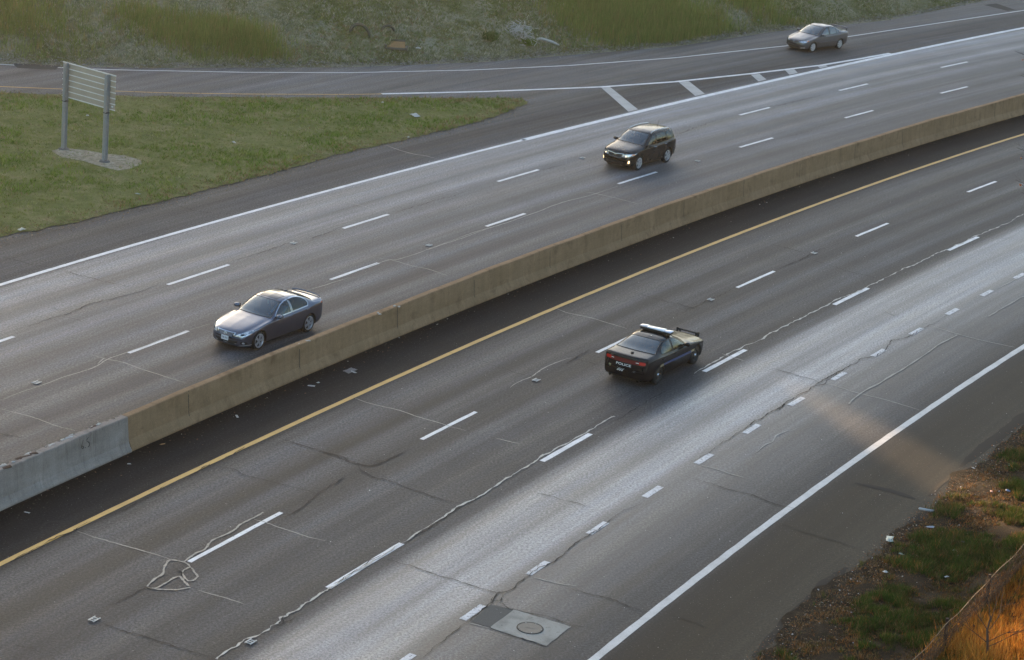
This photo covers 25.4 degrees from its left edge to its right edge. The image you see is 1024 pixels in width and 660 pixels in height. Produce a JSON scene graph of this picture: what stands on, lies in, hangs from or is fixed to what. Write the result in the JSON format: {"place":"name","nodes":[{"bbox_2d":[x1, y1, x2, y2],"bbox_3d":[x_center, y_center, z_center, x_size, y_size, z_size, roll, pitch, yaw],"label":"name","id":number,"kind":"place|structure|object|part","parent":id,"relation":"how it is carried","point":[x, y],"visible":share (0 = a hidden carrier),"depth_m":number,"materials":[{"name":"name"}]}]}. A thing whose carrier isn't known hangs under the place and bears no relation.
{"place":"outdoors","nodes":[
{"label":"outdoors","id":0,"kind":"place"},
{"bbox_2d":[0,0,985,67],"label":"hillside","id":1,"kind":"structure","parent":0,"point":[453,41],"depth_m":132.71,"materials":[{"name":"green plant"}]},
{"bbox_2d":[349,23,370,37],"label":"half buried hoop","id":2,"kind":"object","parent":1,"relation":"on","point":[361,25],"visible":1,"depth_m":131.44,"materials":[{"name":"rubber"}]},
{"bbox_2d":[381,25,394,30],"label":"half buried hoop","id":3,"kind":"object","parent":1,"relation":"on","point":[390,26],"visible":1,"depth_m":132.91,"materials":[{"name":"rubber"}]},
{"bbox_2d":[384,39,407,50],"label":"broken crate","id":4,"kind":"object","parent":1,"relation":"on","point":[398,45],"visible":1,"depth_m":132.29,"materials":[{"name":"brown wood"}]},
{"bbox_2d":[0,0,812,61],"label":"tall dry grass","id":5,"kind":"structure","parent":1,"relation":"on","point":[652,19],"depth_m":128.99,"materials":[{"name":"green plant"}]},
{"bbox_2d":[481,30,498,41],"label":"bushy weed","id":6,"kind":"object","parent":1,"relation":"on","point":[490,36],"visible":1,"depth_m":135.87,"materials":[{"name":"green plant"}]},
{"bbox_2d":[503,19,536,35],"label":"brush pile","id":7,"kind":"object","parent":1,"relation":"on","point":[516,29],"visible":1,"depth_m":137.53,"materials":[{"name":"grey wood"}]},
{"bbox_2d":[515,32,539,45],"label":"brush pile","id":8,"kind":"object","parent":1,"relation":"on","point":[525,36],"visible":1,"depth_m":137.58,"materials":[{"name":"grey wood"}]},
{"bbox_2d":[521,36,537,45],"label":"bushy weed","id":9,"kind":"object","parent":1,"relation":"on","point":[528,42],"visible":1,"depth_m":137.39,"materials":[{"name":"green plant"}]},
{"bbox_2d":[536,37,558,45],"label":"dead log","id":10,"kind":"object","parent":1,"relation":"on","point":[546,40],"visible":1,"depth_m":138.36,"materials":[{"name":"grey wood"}]},
{"bbox_2d":[0,0,1023,659],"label":"road pavement","id":11,"kind":"structure","parent":0,"point":[642,554],"depth_m":81.91,"materials":[{"name":"grey asphalt"}]},
{"bbox_2d":[12,63,58,69],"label":"asphalt patch","id":12,"kind":"object","parent":11,"relation":"on","point":[33,66],"visible":1,"depth_m":121.87,"materials":[{"name":"grey asphalt"}]},
{"bbox_2d":[0,415,131,510],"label":"concrete barrier","id":13,"kind":"object","parent":11,"relation":"on","point":[41,470],"visible":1,"depth_m":68.05,"materials":[{"name":"grey concrete"}]},
{"bbox_2d":[88,616,100,621],"bbox_3d":[-10.921,7.553,59.482,0.202,0.026,0.300,14,20,25],"label":"pavement marker","id":14,"kind":"object","parent":11,"relation":"on","point":[96,619],"visible":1,"depth_m":59.46,"materials":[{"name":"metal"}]},
{"bbox_2d":[0,86,358,94],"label":"slip road yellow line","id":15,"kind":"object","parent":11,"relation":"on","point":[195,93],"visible":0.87,"depth_m":119.35,"materials":[{"name":"paint"}]},
{"bbox_2d":[244,638,256,644],"bbox_3d":[-6.780,8.083,59.054,0.202,0.026,0.300,14,20,25],"label":"pavement marker","id":16,"kind":"object","parent":11,"relation":"on","point":[247,641],"visible":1,"depth_m":59.02,"materials":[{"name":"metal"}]},
{"bbox_2d":[0,91,527,236],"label":"grass island","id":17,"kind":"structure","parent":11,"relation":"on","point":[207,167],"depth_m":109.33,"materials":[{"name":"plant"}]},
{"bbox_2d":[58,61,115,162],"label":"road sign","id":18,"kind":"object","parent":17,"relation":"on","point":[89,86],"visible":1,"depth_m":103.97,"materials":[{"name":"metal"}]},
{"bbox_2d":[52,148,141,169],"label":"bare gravel","id":19,"kind":"structure","parent":17,"relation":"on","point":[96,157],"depth_m":104.53,"materials":[{"name":"grey gravel"}]},
{"bbox_2d":[1,89,534,243],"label":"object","id":20,"kind":"object","parent":17,"relation":"on","point":[273,164],"visible":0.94,"depth_m":112.34,"materials":[{"name":"beige plant"}]},
{"bbox_2d":[213,288,322,349],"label":"sedan","id":21,"kind":"object","parent":11,"relation":"on","point":[257,321],"visible":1,"depth_m":81.91,"materials":[{"name":"grey paint"}]},
{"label":"door","id":22,"kind":"part","parent":21,"relation":"part of","materials":[{"name":"grey paint"}]},
{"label":"window","id":23,"kind":"part","parent":21,"relation":"part of","materials":[{"name":"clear glass"}]},
{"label":"window","id":24,"kind":"part","parent":21,"relation":"part of","materials":[{"name":"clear glass"}]},
{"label":"door","id":25,"kind":"part","parent":21,"relation":"part of","materials":[{"name":"grey paint"}]},
{"bbox_2d":[343,367,357,373],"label":"sheet of plastic","id":26,"kind":"object","parent":11,"relation":"on","point":[349,370],"visible":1,"depth_m":79.84,"materials":[{"name":"white plastic"}]},
{"bbox_2d":[0,96,946,658],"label":"pavement cracks","id":27,"kind":"object","parent":11,"relation":"on","point":[472,500],"visible":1,"depth_m":70.02,"materials":[{"name":"black asphalt"}]},
{"bbox_2d":[39,483,915,532],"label":"tyre smears","id":28,"kind":"object","parent":11,"relation":"on","point":[878,488],"visible":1,"depth_m":73.36,"materials":[{"name":"black rubber"}]},
{"bbox_2d":[0,0,984,69],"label":"roadside chaff","id":29,"kind":"object","parent":11,"relation":"on","point":[605,49],"visible":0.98,"depth_m":133.38,"materials":[{"name":"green plant"}]},
{"bbox_2d":[472,605,512,626],"bbox_3d":[-0.547,7.766,61.912,0.669,0.001,1.384,13,19,22],"label":"asphalt infill","id":30,"kind":"object","parent":11,"relation":"on","point":[490,615],"visible":1,"depth_m":61.91,"materials":[{"name":"grey asphalt"}]},
{"bbox_2d":[0,62,996,588],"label":"white lane dashes","id":31,"kind":"object","parent":11,"relation":"on","point":[564,448],"visible":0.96,"depth_m":84.56,"materials":[{"name":"paint"}]},
{"bbox_2d":[2,119,1012,525],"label":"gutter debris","id":32,"kind":"object","parent":11,"relation":"on","point":[410,333],"visible":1,"depth_m":83.33,"materials":[{"name":"grey plant"}]},
{"bbox_2d":[2,147,1016,628],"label":"sealed joints","id":33,"kind":"object","parent":11,"relation":"on","point":[388,407],"visible":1,"depth_m":79.07,"materials":[{"name":"black asphalt"}]},
{"bbox_2d":[0,133,1023,565],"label":"yellow edge line","id":34,"kind":"object","parent":11,"relation":"on","point":[70,529],"visible":1,"depth_m":80.00,"materials":[{"name":"paint"}]},
{"bbox_2d":[0,27,1023,285],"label":"white edge lines","id":35,"kind":"object","parent":11,"relation":"on","point":[502,145],"visible":1,"depth_m":115.86,"materials":[{"name":"paint"}]},
{"bbox_2d":[0,10,1023,93],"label":"slip road white lines","id":36,"kind":"object","parent":11,"relation":"on","point":[585,64],"visible":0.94,"depth_m":132.31,"materials":[{"name":"paint"}]},
{"bbox_2d":[50,69,1006,650],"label":"road grit","id":37,"kind":"object","parent":11,"relation":"on","point":[450,449],"visible":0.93,"depth_m":78.78,"materials":[{"name":"grey stone"}]},
{"bbox_2d":[491,609,570,645],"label":"manhole slab","id":38,"kind":"structure","parent":11,"relation":"on","point":[513,619],"depth_m":61.43,"materials":[{"name":"concrete"}]},
{"bbox_2d":[516,622,543,633],"bbox_3d":[0.488,8.030,61.349,0.740,0.021,0.740,14,20,24],"label":"manhole cover","id":39,"kind":"object","parent":38,"relation":"on","point":[529,627],"visible":1,"depth_m":61.34,"materials":[{"name":"metal"}]},
{"bbox_2d":[122,93,1023,450],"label":"concrete barrier","id":40,"kind":"object","parent":11,"relation":"on","point":[162,417],"visible":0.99,"depth_m":90.21,"materials":[{"name":"beige concrete"}]},
{"bbox_2d":[147,296,1023,589],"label":"looped sealant","id":41,"kind":"object","parent":11,"relation":"on","point":[183,578],"visible":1,"depth_m":64.31,"materials":[{"name":"grey asphalt"}]},
{"bbox_2d":[215,214,1022,658],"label":"sealant trails","id":42,"kind":"object","parent":11,"relation":"on","point":[541,456],"visible":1,"depth_m":70.88,"materials":[{"name":"grey asphalt"}]},
{"bbox_2d":[603,122,675,169],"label":"suv","id":43,"kind":"object","parent":11,"relation":"on","point":[636,147],"visible":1,"depth_m":112.30,"materials":[{"name":"black paint"}]},
{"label":"door","id":44,"kind":"part","parent":43,"relation":"part of","materials":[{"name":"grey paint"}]},
{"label":"window","id":45,"kind":"part","parent":43,"relation":"part of","materials":[{"name":"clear glass"}]},
{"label":"door","id":46,"kind":"part","parent":43,"relation":"part of","materials":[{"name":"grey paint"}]},
{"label":"window","id":47,"kind":"part","parent":43,"relation":"part of","materials":[{"name":"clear glass"}]},
{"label":"window","id":48,"kind":"part","parent":43,"relation":"part of","materials":[{"name":"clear glass"}]},
{"bbox_2d":[605,323,702,383],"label":"police car","id":49,"kind":"object","parent":11,"relation":"on","point":[651,354],"visible":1,"depth_m":81.54,"materials":[{"name":"black paint"}]},
{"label":"rear window","id":50,"kind":"part","parent":49,"relation":"part of","materials":[{"name":"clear glass"}]},
{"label":"door","id":51,"kind":"part","parent":49,"relation":"part of","materials":[{"name":"black paint"}]},
{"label":"window","id":52,"kind":"part","parent":49,"relation":"part of","materials":[{"name":"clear glass"}]},
{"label":"window","id":53,"kind":"part","parent":49,"relation":"part of","materials":[{"name":"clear glass"}]},
{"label":"door","id":54,"kind":"part","parent":49,"relation":"part of","materials":[{"name":"black paint"}]},
{"bbox_2d":[400,273,1023,659],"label":"worn short dashes","id":55,"kind":"object","parent":11,"relation":"on","point":[466,617],"visible":1,"depth_m":71.97,"materials":[{"name":"white paint"}]},
{"bbox_2d":[601,65,826,111],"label":"chevron bars","id":56,"kind":"object","parent":11,"relation":"on","point":[628,106],"visible":1,"depth_m":130.67,"materials":[{"name":"white paint"}]},
{"bbox_2d":[588,344,1023,659],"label":"white edge line","id":57,"kind":"object","parent":11,"relation":"on","point":[641,621],"visible":1,"depth_m":70.48,"materials":[{"name":"paint"}]},
{"bbox_2d":[786,23,847,51],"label":"sedan","id":58,"kind":"object","parent":11,"relation":"on","point":[811,37],"visible":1,"depth_m":147.18,"materials":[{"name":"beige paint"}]},
{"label":"door","id":59,"kind":"part","parent":58,"relation":"part of","materials":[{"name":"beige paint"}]},
{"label":"door","id":60,"kind":"part","parent":58,"relation":"part of","materials":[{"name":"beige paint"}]},
{"bbox_2d":[752,413,1023,656],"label":"edge mud","id":61,"kind":"structure","parent":11,"relation":"on","point":[988,443],"depth_m":76.94,"materials":[{"name":"brown soil"}]},
{"bbox_2d":[986,3,1013,10],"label":"asphalt patch","id":62,"kind":"object","parent":11,"relation":"on","point":[998,6],"visible":1,"depth_m":171.19,"materials":[{"name":"grey asphalt"}]},
{"bbox_2d":[752,425,1023,659],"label":"verge","id":63,"kind":"structure","parent":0,"point":[1002,530],"depth_m":65.68,"materials":[{"name":"green plant"}]},
{"bbox_2d":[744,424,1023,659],"bbox_3d":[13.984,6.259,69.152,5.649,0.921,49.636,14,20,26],"label":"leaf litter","id":64,"kind":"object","parent":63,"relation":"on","point":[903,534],"visible":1,"depth_m":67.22,"materials":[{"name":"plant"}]},
{"bbox_2d":[886,536,893,541],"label":"plastic sheet","id":65,"kind":"object","parent":64,"relation":"on","point":[888,538],"visible":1,"depth_m":69.34,"materials":[{"name":"white plastic"}]},
{"bbox_2d":[905,511,929,525],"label":"washed out hollow","id":66,"kind":"object","parent":63,"relation":"on","point":[918,517],"visible":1,"depth_m":71.42,"materials":[{"name":"black soil"}]},
{"bbox_2d":[918,507,933,511],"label":"curved shard","id":67,"kind":"object","parent":63,"relation":"on","point":[925,509],"visible":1,"depth_m":71.88,"materials":[{"name":"white plastic"}]},
{"bbox_2d":[913,544,1023,659],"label":"wire fence","id":68,"kind":"object","parent":63,"relation":"on","point":[946,634],"visible":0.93,"depth_m":62.04,"materials":[{"name":"metal"}]},
{"bbox_2d":[915,550,1023,659],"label":"dry orange grass","id":69,"kind":"structure","parent":63,"relation":"on","point":[1014,642],"depth_m":60.67,"materials":[{"name":"orange plant"}]},
{"bbox_2d":[951,564,1023,654],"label":"bare sapling","id":70,"kind":"object","parent":63,"relation":"on","point":[987,637],"visible":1,"depth_m":59.34,"materials":[{"name":"brown plant"}]}
]}

